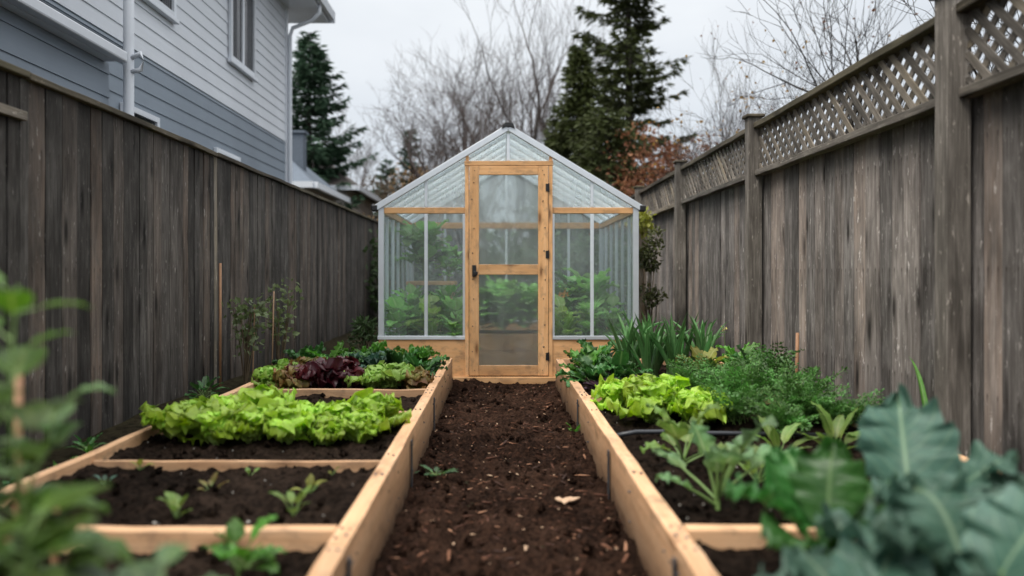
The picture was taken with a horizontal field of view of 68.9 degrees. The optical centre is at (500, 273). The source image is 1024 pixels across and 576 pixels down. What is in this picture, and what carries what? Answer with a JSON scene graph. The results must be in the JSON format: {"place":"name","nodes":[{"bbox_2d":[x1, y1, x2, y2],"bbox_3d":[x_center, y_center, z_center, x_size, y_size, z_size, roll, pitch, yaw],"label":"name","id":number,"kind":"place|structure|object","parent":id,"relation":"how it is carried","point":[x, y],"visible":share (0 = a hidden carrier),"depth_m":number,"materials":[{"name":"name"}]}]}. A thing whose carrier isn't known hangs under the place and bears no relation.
{"place":"outdoors","nodes":[
{"label":"outdoors","id":0,"kind":"place"},
{"bbox_2d":[0,320,690,547],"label":"ground","id":1,"kind":"structure","parent":0,"point":[58,456],"depth_m":4.49,"materials":[{"name":"soil"}]},
{"bbox_2d":[0,59,390,467],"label":"board fence","id":2,"kind":"object","parent":1,"relation":"on","point":[134,231],"visible":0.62,"depth_m":4.87,"materials":[{"name":"wood"}]},
{"bbox_2d":[184,375,229,398],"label":"weed","id":3,"kind":"object","parent":1,"relation":"on","point":[205,383],"visible":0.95,"depth_m":5.34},
{"bbox_2d":[219,263,221,386],"bbox_3d":[-2.269,0.450,6.051,0.022,1.060,0.021,0,0,0],"label":"garden cane","id":4,"kind":"object","parent":1,"relation":"on","point":[220,322],"visible":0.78,"depth_m":6.04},
{"bbox_2d":[0,358,452,575],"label":"raised bed","id":5,"kind":"object","parent":1,"relation":"on","point":[342,523],"visible":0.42,"depth_m":2.76,"materials":[{"name":"brown wood"}]},
{"bbox_2d":[13,374,22,573],"bbox_3d":[-0.983,0.498,1.520,0.021,0.620,0.015,0,0,0],"label":"garden cane","id":6,"kind":"object","parent":5,"relation":"on","point":[18,397],"depth_m":1.51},
{"bbox_2d":[0,387,58,575],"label":"tall plant","id":7,"kind":"object","parent":5,"relation":"on","point":[16,559],"visible":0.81,"depth_m":1.23,"materials":[{"name":"green plant"}]},
{"bbox_2d":[0,382,116,575],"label":"tall plant","id":8,"kind":"object","parent":5,"relation":"on","point":[54,418],"visible":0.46,"depth_m":1.49,"materials":[{"name":"green plant"}]},
{"bbox_2d":[0,482,121,575],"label":"tall plant","id":9,"kind":"object","parent":5,"relation":"on","point":[48,538],"visible":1,"depth_m":1.19,"materials":[{"name":"green plant"}]},
{"bbox_2d":[0,274,132,572],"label":"tall plant","id":10,"kind":"object","parent":5,"relation":"on","point":[15,362],"visible":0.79,"depth_m":1.31,"materials":[{"name":"green plant"}]},
{"bbox_2d":[63,543,214,575],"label":"tall plant","id":11,"kind":"object","parent":5,"relation":"on","point":[167,554],"visible":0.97,"depth_m":1.26,"materials":[{"name":"green plant"}]},
{"bbox_2d":[156,491,191,517],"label":"seedling","id":12,"kind":"object","parent":5,"relation":"on","point":[174,500],"visible":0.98,"depth_m":2.44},
{"bbox_2d":[139,395,220,441],"bbox_3d":[-1.537,0.720,3.603,0.410,0.234,0.342,0,0,25],"label":"lettuce","id":13,"kind":"object","parent":5,"relation":"on","point":[169,422],"visible":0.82,"depth_m":3.50,"materials":[{"name":"plant"}]},
{"bbox_2d":[178,405,237,446],"bbox_3d":[-1.356,0.722,3.529,0.276,0.201,0.270,0,0,-44],"label":"lettuce","id":14,"kind":"object","parent":5,"relation":"on","point":[205,424],"visible":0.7,"depth_m":3.48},
{"bbox_2d":[210,404,274,443],"bbox_3d":[-1.188,0.711,3.518,0.310,0.190,0.292,0,0,0],"label":"lettuce","id":15,"kind":"object","parent":5,"relation":"on","point":[249,421],"visible":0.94,"depth_m":3.45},
{"bbox_2d":[201,514,287,575],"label":"leafy seedling","id":16,"kind":"object","parent":5,"relation":"on","point":[235,530],"visible":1,"depth_m":1.95,"materials":[{"name":"plant"}]},
{"bbox_2d":[218,384,296,410],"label":"lettuce","id":17,"kind":"object","parent":5,"relation":"on","point":[263,394],"visible":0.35,"depth_m":3.76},
{"bbox_2d":[251,365,282,386],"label":"lettuce","id":18,"kind":"object","parent":5,"relation":"on","point":[263,374],"visible":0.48,"depth_m":5.16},
{"bbox_2d":[259,403,314,443],"bbox_3d":[-1.034,0.722,3.529,0.329,0.204,0.339,0,0,0],"label":"lettuce","id":19,"kind":"object","parent":5,"relation":"on","point":[286,425],"visible":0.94,"depth_m":3.45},
{"bbox_2d":[269,484,312,516],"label":"seedling","id":20,"kind":"object","parent":5,"relation":"on","point":[291,498],"visible":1,"depth_m":2.38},
{"bbox_2d":[268,365,313,388],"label":"lettuce","id":21,"kind":"object","parent":5,"relation":"on","point":[283,377],"visible":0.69,"depth_m":5.04,"materials":[{"name":"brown plant"}]},
{"bbox_2d":[286,357,330,387],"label":"lettuce","id":22,"kind":"object","parent":5,"relation":"on","point":[313,371],"visible":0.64,"depth_m":5.05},
{"bbox_2d":[295,411,346,445],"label":"lettuce","id":23,"kind":"object","parent":5,"relation":"on","point":[325,425],"visible":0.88,"depth_m":3.50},
{"bbox_2d":[311,356,359,388],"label":"lettuce","id":24,"kind":"object","parent":5,"relation":"on","point":[337,365],"visible":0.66,"depth_m":5.08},
{"bbox_2d":[314,399,363,418],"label":"lettuce","id":25,"kind":"object","parent":5,"relation":"on","point":[333,408],"visible":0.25,"depth_m":3.76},
{"bbox_2d":[333,365,366,388],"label":"lettuce","id":26,"kind":"object","parent":5,"relation":"on","point":[358,371],"visible":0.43,"depth_m":5.07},
{"bbox_2d":[334,408,390,443],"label":"lettuce","id":27,"kind":"object","parent":5,"relation":"on","point":[361,426],"visible":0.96,"depth_m":3.50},
{"bbox_2d":[343,363,403,388],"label":"lettuce","id":28,"kind":"object","parent":5,"relation":"on","point":[375,376],"visible":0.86,"depth_m":5.03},
{"bbox_2d":[340,387,411,433],"bbox_3d":[-0.657,0.720,3.830,0.352,0.237,0.404,0,0,-26],"label":"lettuce","id":29,"kind":"object","parent":5,"relation":"on","point":[381,404],"visible":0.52,"depth_m":3.80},
{"bbox_2d":[379,360,414,388],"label":"lettuce","id":30,"kind":"object","parent":5,"relation":"on","point":[395,369],"visible":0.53,"depth_m":5.13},
{"bbox_2d":[397,365,433,388],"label":"lettuce","id":31,"kind":"object","parent":5,"relation":"on","point":[419,377],"visible":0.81,"depth_m":5.07,"materials":[{"name":"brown plant"}]},
{"bbox_2d":[394,344,446,367],"bbox_3d":[-0.720,0.715,6.245,0.476,0.252,0.486,0,0,-30],"label":"leafy green","id":32,"kind":"object","parent":5,"relation":"on","point":[426,353],"visible":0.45,"depth_m":6.17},
{"bbox_2d":[402,350,449,381],"bbox_3d":[-0.618,0.717,5.789,0.438,0.288,0.437,0,0,0],"label":"leafy green","id":33,"kind":"object","parent":5,"relation":"on","point":[415,363],"visible":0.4,"depth_m":5.78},
{"bbox_2d":[221,297,271,384],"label":"spindly shrub","id":34,"kind":"object","parent":1,"relation":"on","point":[250,338],"visible":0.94,"depth_m":5.96,"materials":[{"name":"green plant"}]},
{"bbox_2d":[260,277,303,359],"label":"spindly shrub","id":35,"kind":"object","parent":1,"relation":"on","point":[277,320],"visible":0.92,"depth_m":6.29,"materials":[{"name":"green plant"}]},
{"bbox_2d":[346,314,378,352],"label":"fern shrub","id":36,"kind":"object","parent":1,"relation":"on","point":[364,334],"visible":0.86,"depth_m":7.46,"materials":[{"name":"green plant"}]},
{"bbox_2d":[373,296,415,343],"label":"bushy plant","id":37,"kind":"object","parent":1,"relation":"on","point":[396,315],"visible":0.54,"depth_m":7.12,"materials":[{"name":"green plant"}]},
{"bbox_2d":[389,283,441,335],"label":"bushy plant","id":38,"kind":"object","parent":1,"relation":"on","point":[412,297],"visible":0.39,"depth_m":7.43,"materials":[{"name":"green plant"}]},
{"bbox_2d":[406,293,453,335],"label":"bushy plant","id":39,"kind":"object","parent":1,"relation":"on","point":[433,310],"visible":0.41,"depth_m":7.10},
{"bbox_2d":[406,281,456,320],"bbox_3d":[-0.760,0.544,8.360,0.520,0.911,0.561,0,0,0],"label":"bench","id":40,"kind":"object","parent":1,"relation":"on","point":[414,283],"visible":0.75,"depth_m":8.08,"materials":[{"name":"brown wood"}]},
{"bbox_2d":[394,219,459,280],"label":"bushy plant","id":41,"kind":"object","parent":40,"relation":"on","point":[413,234],"visible":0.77,"depth_m":8.14,"materials":[{"name":"green plant"}]},
{"bbox_2d":[428,245,462,280],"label":"bushy plant","id":42,"kind":"object","parent":40,"relation":"on","point":[444,261],"visible":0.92,"depth_m":8.37,"materials":[{"name":"green plant"}]},
{"bbox_2d":[418,282,462,333],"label":"bushy plant","id":43,"kind":"object","parent":1,"relation":"on","point":[446,290],"visible":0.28,"depth_m":7.36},
{"bbox_2d":[436,295,462,335],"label":"bushy plant","id":44,"kind":"object","parent":1,"relation":"on","point":[455,304],"visible":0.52,"depth_m":7.06,"materials":[{"name":"green plant"}]},
{"bbox_2d":[371,122,645,383],"bbox_3d":[0.076,-0.181,8.073,2.535,2.422,2.463,0,0,0],"label":"greenhouse","id":45,"kind":"object","parent":1,"relation":"on","point":[508,225],"visible":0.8,"depth_m":6.90,"materials":[{"name":"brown wood"}]},
{"bbox_2d":[469,166,548,375],"bbox_3d":[0.082,-0.021,6.880,0.738,1.934,0.077,0,0,0],"label":"door","id":46,"kind":"structure","parent":45,"relation":"in","point":[509,252],"depth_m":6.90,"materials":[{"name":"brown wood"}]},
{"bbox_2d":[555,294,588,335],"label":"bushy plant","id":47,"kind":"object","parent":1,"relation":"on","point":[564,324],"visible":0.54,"depth_m":7.08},
{"bbox_2d":[556,267,626,335],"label":"bushy plant","id":48,"kind":"object","parent":1,"relation":"on","point":[601,280],"visible":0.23,"depth_m":7.61,"materials":[{"name":"green plant"}]},
{"bbox_2d":[570,297,620,335],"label":"bushy plant","id":49,"kind":"object","parent":1,"relation":"on","point":[584,325],"visible":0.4,"depth_m":7.08,"materials":[{"name":"green plant"}]},
{"bbox_2d":[594,294,629,335],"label":"bushy plant","id":50,"kind":"object","parent":1,"relation":"on","point":[612,301],"visible":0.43,"depth_m":7.17,"materials":[{"name":"green plant"}]},
{"bbox_2d":[624,206,657,324],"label":"yellow shrub","id":51,"kind":"object","parent":1,"relation":"on","point":[647,224],"visible":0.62,"depth_m":9.27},
{"bbox_2d":[631,225,667,331],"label":"vine","id":52,"kind":"object","parent":1,"relation":"on","point":[646,252],"visible":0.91,"depth_m":7.58,"materials":[{"name":"green plant"}]},
{"bbox_2d":[556,358,1000,575],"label":"raised bed","id":53,"kind":"object","parent":1,"relation":"on","point":[672,528],"visible":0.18,"depth_m":2.68,"materials":[{"name":"brown wood"}]},
{"bbox_2d":[557,343,609,376],"bbox_3d":[0.659,0.699,5.884,0.432,0.275,0.450,0,0,-43],"label":"chard","id":54,"kind":"object","parent":53,"relation":"on","point":[594,355],"visible":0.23,"depth_m":5.95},
{"bbox_2d":[555,352,620,387],"bbox_3d":[0.641,0.694,5.320,0.428,0.228,0.456,0,0,-11],"label":"chard","id":55,"kind":"object","parent":53,"relation":"on","point":[588,369],"visible":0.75,"depth_m":5.29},
{"bbox_2d":[590,373,630,411],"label":"lettuce","id":56,"kind":"object","parent":53,"relation":"on","point":[611,386],"visible":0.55,"depth_m":4.38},
{"bbox_2d":[599,348,652,379],"bbox_3d":[0.869,0.675,5.403,0.418,0.294,0.495,0,0,-18],"label":"chard","id":57,"kind":"object","parent":53,"relation":"on","point":[619,357],"visible":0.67,"depth_m":5.35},
{"bbox_2d":[601,315,651,369],"bbox_3d":[0.981,0.558,5.750,0.396,0.521,0.354,0,0,0],"label":"leek","id":58,"kind":"object","parent":53,"relation":"on","point":[629,335],"visible":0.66,"depth_m":5.72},
{"bbox_2d":[616,318,660,373],"bbox_3d":[1.067,0.565,5.590,0.417,0.532,0.405,0,0,0],"label":"leek","id":59,"kind":"object","parent":53,"relation":"on","point":[648,351],"visible":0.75,"depth_m":5.56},
{"bbox_2d":[606,379,678,423],"bbox_3d":[0.787,0.711,4.062,0.413,0.261,0.331,0,0,-25],"label":"lettuce","id":60,"kind":"object","parent":53,"relation":"on","point":[660,395],"visible":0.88,"depth_m":3.98,"materials":[{"name":"plant"}]},
{"bbox_2d":[622,373,690,413],"bbox_3d":[0.916,0.700,4.262,0.404,0.243,0.371,0,0,-32],"label":"lettuce","id":61,"kind":"object","parent":53,"relation":"on","point":[680,381],"visible":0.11,"depth_m":4.28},
{"bbox_2d":[635,315,693,375],"bbox_3d":[1.296,0.554,5.635,0.426,0.557,0.435,0,0,38],"label":"leek","id":62,"kind":"object","parent":53,"relation":"on","point":[673,346],"visible":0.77,"depth_m":5.61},
{"bbox_2d":[640,402,728,463],"bbox_3d":[0.785,0.671,3.138,0.347,0.284,0.402,0,0,21],"label":"young kale","id":63,"kind":"object","parent":53,"relation":"on","point":[673,433],"visible":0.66,"depth_m":3.10,"materials":[{"name":"plant"}]},
{"bbox_2d":[665,389,732,424],"bbox_3d":[1.044,0.724,3.958,0.339,0.217,0.348,0,0,0],"label":"lettuce","id":64,"kind":"object","parent":53,"relation":"on","point":[686,405],"visible":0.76,"depth_m":3.88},
{"bbox_2d":[678,312,725,360],"bbox_3d":[1.621,0.551,5.824,0.342,0.523,0.527,0,0,36],"label":"leek","id":65,"kind":"object","parent":53,"relation":"on","point":[707,343],"visible":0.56,"depth_m":5.69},
{"bbox_2d":[675,346,732,368],"bbox_3d":[1.454,0.663,5.267,0.394,0.284,0.382,0,0,-37],"label":"leafy green","id":66,"kind":"object","parent":53,"relation":"on","point":[711,353],"visible":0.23,"depth_m":5.35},
{"bbox_2d":[665,354,743,389],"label":"parsley plant","id":67,"kind":"object","parent":53,"relation":"on","point":[694,381],"visible":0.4,"depth_m":4.66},
{"bbox_2d":[616,430,826,436],"bbox_3d":[1.074,0.785,3.655,1.054,0.042,0.052,0,0,-2],"label":"drip hose","id":68,"kind":"object","parent":53,"relation":"on","point":[711,433],"visible":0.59,"depth_m":3.65,"materials":[{"name":"rubber"}]},
{"bbox_2d":[652,414,798,509],"bbox_3d":[0.750,0.633,2.590,0.452,0.347,0.496,0,0,45],"label":"young kale","id":69,"kind":"object","parent":53,"relation":"on","point":[717,460],"visible":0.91,"depth_m":2.54,"materials":[{"name":"plant"}]},
{"bbox_2d":[700,382,768,424],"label":"parsley plant","id":70,"kind":"object","parent":53,"relation":"on","point":[739,403],"visible":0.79,"depth_m":3.90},
{"bbox_2d":[689,351,783,401],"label":"parsley plant","id":71,"kind":"object","parent":53,"relation":"on","point":[732,385],"visible":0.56,"depth_m":4.24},
{"bbox_2d":[707,357,779,395],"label":"parsley plant","id":72,"kind":"object","parent":53,"relation":"on","point":[761,381],"visible":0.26,"depth_m":4.30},
{"bbox_2d":[724,341,810,390],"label":"parsley plant","id":73,"kind":"object","parent":53,"relation":"on","point":[772,362],"visible":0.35,"depth_m":4.67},
{"bbox_2d":[737,385,821,438],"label":"parsley plant","id":74,"kind":"object","parent":53,"relation":"on","point":[787,415],"visible":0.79,"depth_m":3.65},
{"bbox_2d":[755,415,821,449],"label":"seedling","id":75,"kind":"object","parent":53,"relation":"on","point":[773,434],"visible":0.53,"depth_m":3.32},
{"bbox_2d":[733,366,849,424],"bbox_3d":[1.571,0.652,4.000,0.498,0.329,0.559,0,0,-44],"label":"parsley plant","id":76,"kind":"object","parent":53,"relation":"on","point":[792,396],"visible":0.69,"depth_m":3.88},
{"bbox_2d":[742,358,847,414],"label":"parsley plant","id":77,"kind":"object","parent":53,"relation":"on","point":[820,385],"visible":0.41,"depth_m":4.24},
{"bbox_2d":[725,435,897,555],"bbox_3d":[0.806,0.613,1.816,0.494,0.400,0.417,0,0,0],"label":"kale plant","id":78,"kind":"object","parent":53,"relation":"on","point":[801,486],"visible":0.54,"depth_m":1.87,"materials":[{"name":"plant"}]},
{"bbox_2d":[797,401,859,448],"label":"seedling","id":79,"kind":"object","parent":53,"relation":"on","point":[837,426],"visible":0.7,"depth_m":3.39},
{"bbox_2d":[799,388,884,429],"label":"parsley plant","id":80,"kind":"object","parent":53,"relation":"on","point":[834,410],"visible":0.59,"depth_m":3.78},
{"bbox_2d":[758,532,934,575],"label":"kale plant","id":81,"kind":"object","parent":53,"relation":"on","point":[797,560],"visible":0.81,"depth_m":1.52,"materials":[{"name":"plant"}]},
{"bbox_2d":[813,383,1018,538],"bbox_3d":[1.060,0.555,1.892,0.585,0.498,0.476,0,0,0],"label":"kale plant","id":82,"kind":"object","parent":53,"relation":"on","point":[900,435],"visible":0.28,"depth_m":1.99,"materials":[{"name":"plant"}]},
{"bbox_2d":[816,470,1023,575],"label":"kale plant","id":83,"kind":"object","parent":53,"relation":"on","point":[952,527],"visible":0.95,"depth_m":1.56,"materials":[{"name":"plant"}]},
{"bbox_2d":[975,461,1023,493],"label":"kale plant","id":84,"kind":"object","parent":53,"relation":"on","point":[1001,479],"visible":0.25,"depth_m":1.83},
{"bbox_2d":[610,0,1023,474],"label":"lattice fence","id":85,"kind":"object","parent":1,"relation":"on","point":[878,251],"visible":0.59,"depth_m":4.20,"materials":[{"name":"wood"}]},
{"bbox_2d":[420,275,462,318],"bbox_3d":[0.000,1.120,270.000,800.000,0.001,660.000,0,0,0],"label":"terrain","id":86,"kind":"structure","parent":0,"point":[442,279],"depth_m":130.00,"materials":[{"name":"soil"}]},
{"bbox_2d":[0,0,335,183],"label":"house","id":87,"kind":"structure","parent":86,"relation":"on","point":[215,75],"depth_m":8.97,"materials":[{"name":"grey"}]},
{"bbox_2d":[143,0,179,24],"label":"window","id":88,"kind":"structure","parent":87,"relation":"in","point":[167,8],"depth_m":8.39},
{"bbox_2d":[227,0,257,81],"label":"window","id":89,"kind":"structure","parent":87,"relation":"in","point":[241,13],"depth_m":10.87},
{"bbox_2d":[292,130,351,203],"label":"house","id":90,"kind":"structure","parent":86,"relation":"on","point":[304,177],"depth_m":19.43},
{"bbox_2d":[292,30,378,209],"bbox_3d":[-6.284,-3.347,24.095,5.617,8.895,5.587,0,0,0],"label":"conifer","id":91,"kind":"object","parent":86,"relation":"on","point":[307,78],"visible":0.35,"depth_m":23.75,"materials":[{"name":"green plant"}]},
{"bbox_2d":[312,163,381,217],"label":"house","id":92,"kind":"structure","parent":86,"relation":"on","point":[369,200],"depth_m":24.93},
{"bbox_2d":[320,108,397,223],"bbox_3d":[-7.043,-2.954,32.705,4.554,8.136,4.302,0,0,29],"label":"bare tree","id":93,"kind":"object","parent":86,"relation":"on","point":[357,154],"visible":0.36,"depth_m":32.49,"materials":[{"name":"brown plant"}]},
{"bbox_2d":[361,169,418,293],"bbox_3d":[-4.179,-1.505,29.937,3.111,5.233,2.635,0,0,0],"label":"brown shrub","id":94,"kind":"object","parent":86,"relation":"on","point":[383,194],"visible":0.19,"depth_m":29.77,"materials":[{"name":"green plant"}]},
{"bbox_2d":[362,227,442,323],"bbox_3d":[-1.837,0.068,13.535,1.897,2.133,1.914,0,0,0],"label":"hedge shrub","id":95,"kind":"object","parent":86,"relation":"on","point":[418,274],"visible":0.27,"depth_m":13.24,"materials":[{"name":"green plant"}]},
{"bbox_2d":[393,129,430,285],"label":"conifer","id":96,"kind":"object","parent":86,"relation":"on","point":[405,157],"visible":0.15,"depth_m":29.81,"materials":[{"name":"green plant"}]},
{"bbox_2d":[389,156,462,290],"bbox_3d":[-2.622,-1.635,28.068,3.177,5.492,3.065,0,0,0],"label":"brown shrub","id":97,"kind":"object","parent":86,"relation":"on","point":[434,217],"visible":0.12,"depth_m":27.68,"materials":[{"name":"beige plant"}]},
{"bbox_2d":[355,88,524,279],"bbox_3d":[-2.042,-3.116,29.891,6.373,8.486,7.907,0,0,-45],"label":"bare tree","id":98,"kind":"object","parent":86,"relation":"on","point":[433,157],"visible":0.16,"depth_m":28.57,"materials":[{"name":"brown plant"}]},
{"bbox_2d":[353,8,593,296],"bbox_3d":[-1.721,-4.022,26.355,8.354,10.328,9.147,0,0,-25],"label":"bare tree","id":99,"kind":"object","parent":86,"relation":"on","point":[464,140],"visible":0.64,"depth_m":25.16,"materials":[{"name":"grey plant"}]},
{"bbox_2d":[363,25,615,207],"bbox_3d":[-0.188,-4.505,30.813,11.059,11.293,8.207,0,0,19],"label":"bare tree","id":100,"kind":"object","parent":86,"relation":"on","point":[514,79],"visible":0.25,"depth_m":30.01,"materials":[{"name":"grey plant"}]},
{"bbox_2d":[387,0,621,160],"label":"bare tree","id":101,"kind":"object","parent":86,"relation":"on","point":[530,115],"visible":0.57,"depth_m":26.29,"materials":[{"name":"grey plant"}]},
{"bbox_2d":[493,0,621,207],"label":"bare tree","id":102,"kind":"object","parent":86,"relation":"on","point":[549,82],"visible":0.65,"depth_m":27.70,"materials":[{"name":"brown plant"}]},
{"bbox_2d":[542,43,617,279],"bbox_3d":[2.362,-2.658,22.009,4.019,8.207,3.868,0,0,38],"label":"conifer","id":103,"kind":"object","parent":86,"relation":"on","point":[583,93],"visible":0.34,"depth_m":21.69,"materials":[{"name":"green plant"}]},
{"bbox_2d":[555,217,626,296],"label":"hedge shrub","id":104,"kind":"object","parent":86,"relation":"on","point":[582,261],"visible":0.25,"depth_m":12.89,"materials":[{"name":"green plant"}]},
{"bbox_2d":[555,105,666,275],"bbox_3d":[2.901,-1.485,19.732,4.256,6.185,4.650,0,0,11],"label":"conifer","id":105,"kind":"object","parent":86,"relation":"on","point":[599,122],"visible":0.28,"depth_m":19.69,"materials":[{"name":"green plant"}]},
{"bbox_2d":[596,228,631,325],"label":"hedge shrub","id":106,"kind":"object","parent":86,"relation":"on","point":[619,274],"visible":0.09,"depth_m":12.26,"materials":[{"name":"green plant"}]},
{"bbox_2d":[556,0,698,244],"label":"conifer","id":107,"kind":"object","parent":86,"relation":"on","point":[630,59],"visible":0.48,"depth_m":23.48,"materials":[{"name":"green plant"}]},
{"bbox_2d":[581,121,729,243],"bbox_3d":[3.891,-1.415,19.133,3.866,5.068,3.112,0,0,0],"label":"rust shrub","id":108,"kind":"object","parent":86,"relation":"on","point":[627,191],"visible":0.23,"depth_m":18.89,"materials":[{"name":"brown plant"}]},
{"bbox_2d":[655,18,805,188],"bbox_3d":[4.144,-1.553,12.878,2.934,5.318,2.554,0,0,32],"label":"bare shrub","id":109,"kind":"object","parent":86,"relation":"on","point":[728,119],"visible":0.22,"depth_m":12.75,"materials":[{"name":"brown plant"}]},
{"bbox_2d":[617,27,901,193],"bbox_3d":[3.850,-1.424,11.706,3.514,5.056,4.800,0,0,43],"label":"bare tree","id":110,"kind":"object","parent":86,"relation":"on","point":[740,111],"visible":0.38,"depth_m":11.33,"materials":[{"name":"brown plant"}]},
{"bbox_2d":[700,0,1016,164],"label":"bare tree","id":111,"kind":"object","parent":86,"relation":"on","point":[830,53],"visible":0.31,"depth_m":9.57,"materials":[{"name":"brown plant"}]},
{"bbox_2d":[770,0,996,135],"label":"bare tree","id":112,"kind":"object","parent":86,"relation":"on","point":[873,36],"visible":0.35,"depth_m":11.77,"materials":[{"name":"brown plant"}]},
{"bbox_2d":[372,378,647,575],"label":"path","id":113,"kind":"structure","parent":0,"point":[534,562],"depth_m":3.26,"materials":[{"name":"soil"}]},
{"bbox_2d":[387,383,628,575],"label":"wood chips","id":114,"kind":"object","parent":113,"relation":"on","point":[515,541],"visible":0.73,"depth_m":3.26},
{"bbox_2d":[288,0,1023,272],"label":"sky","id":115,"kind":"structure","parent":0,"point":[360,41],"materials":[{"name":"white"}]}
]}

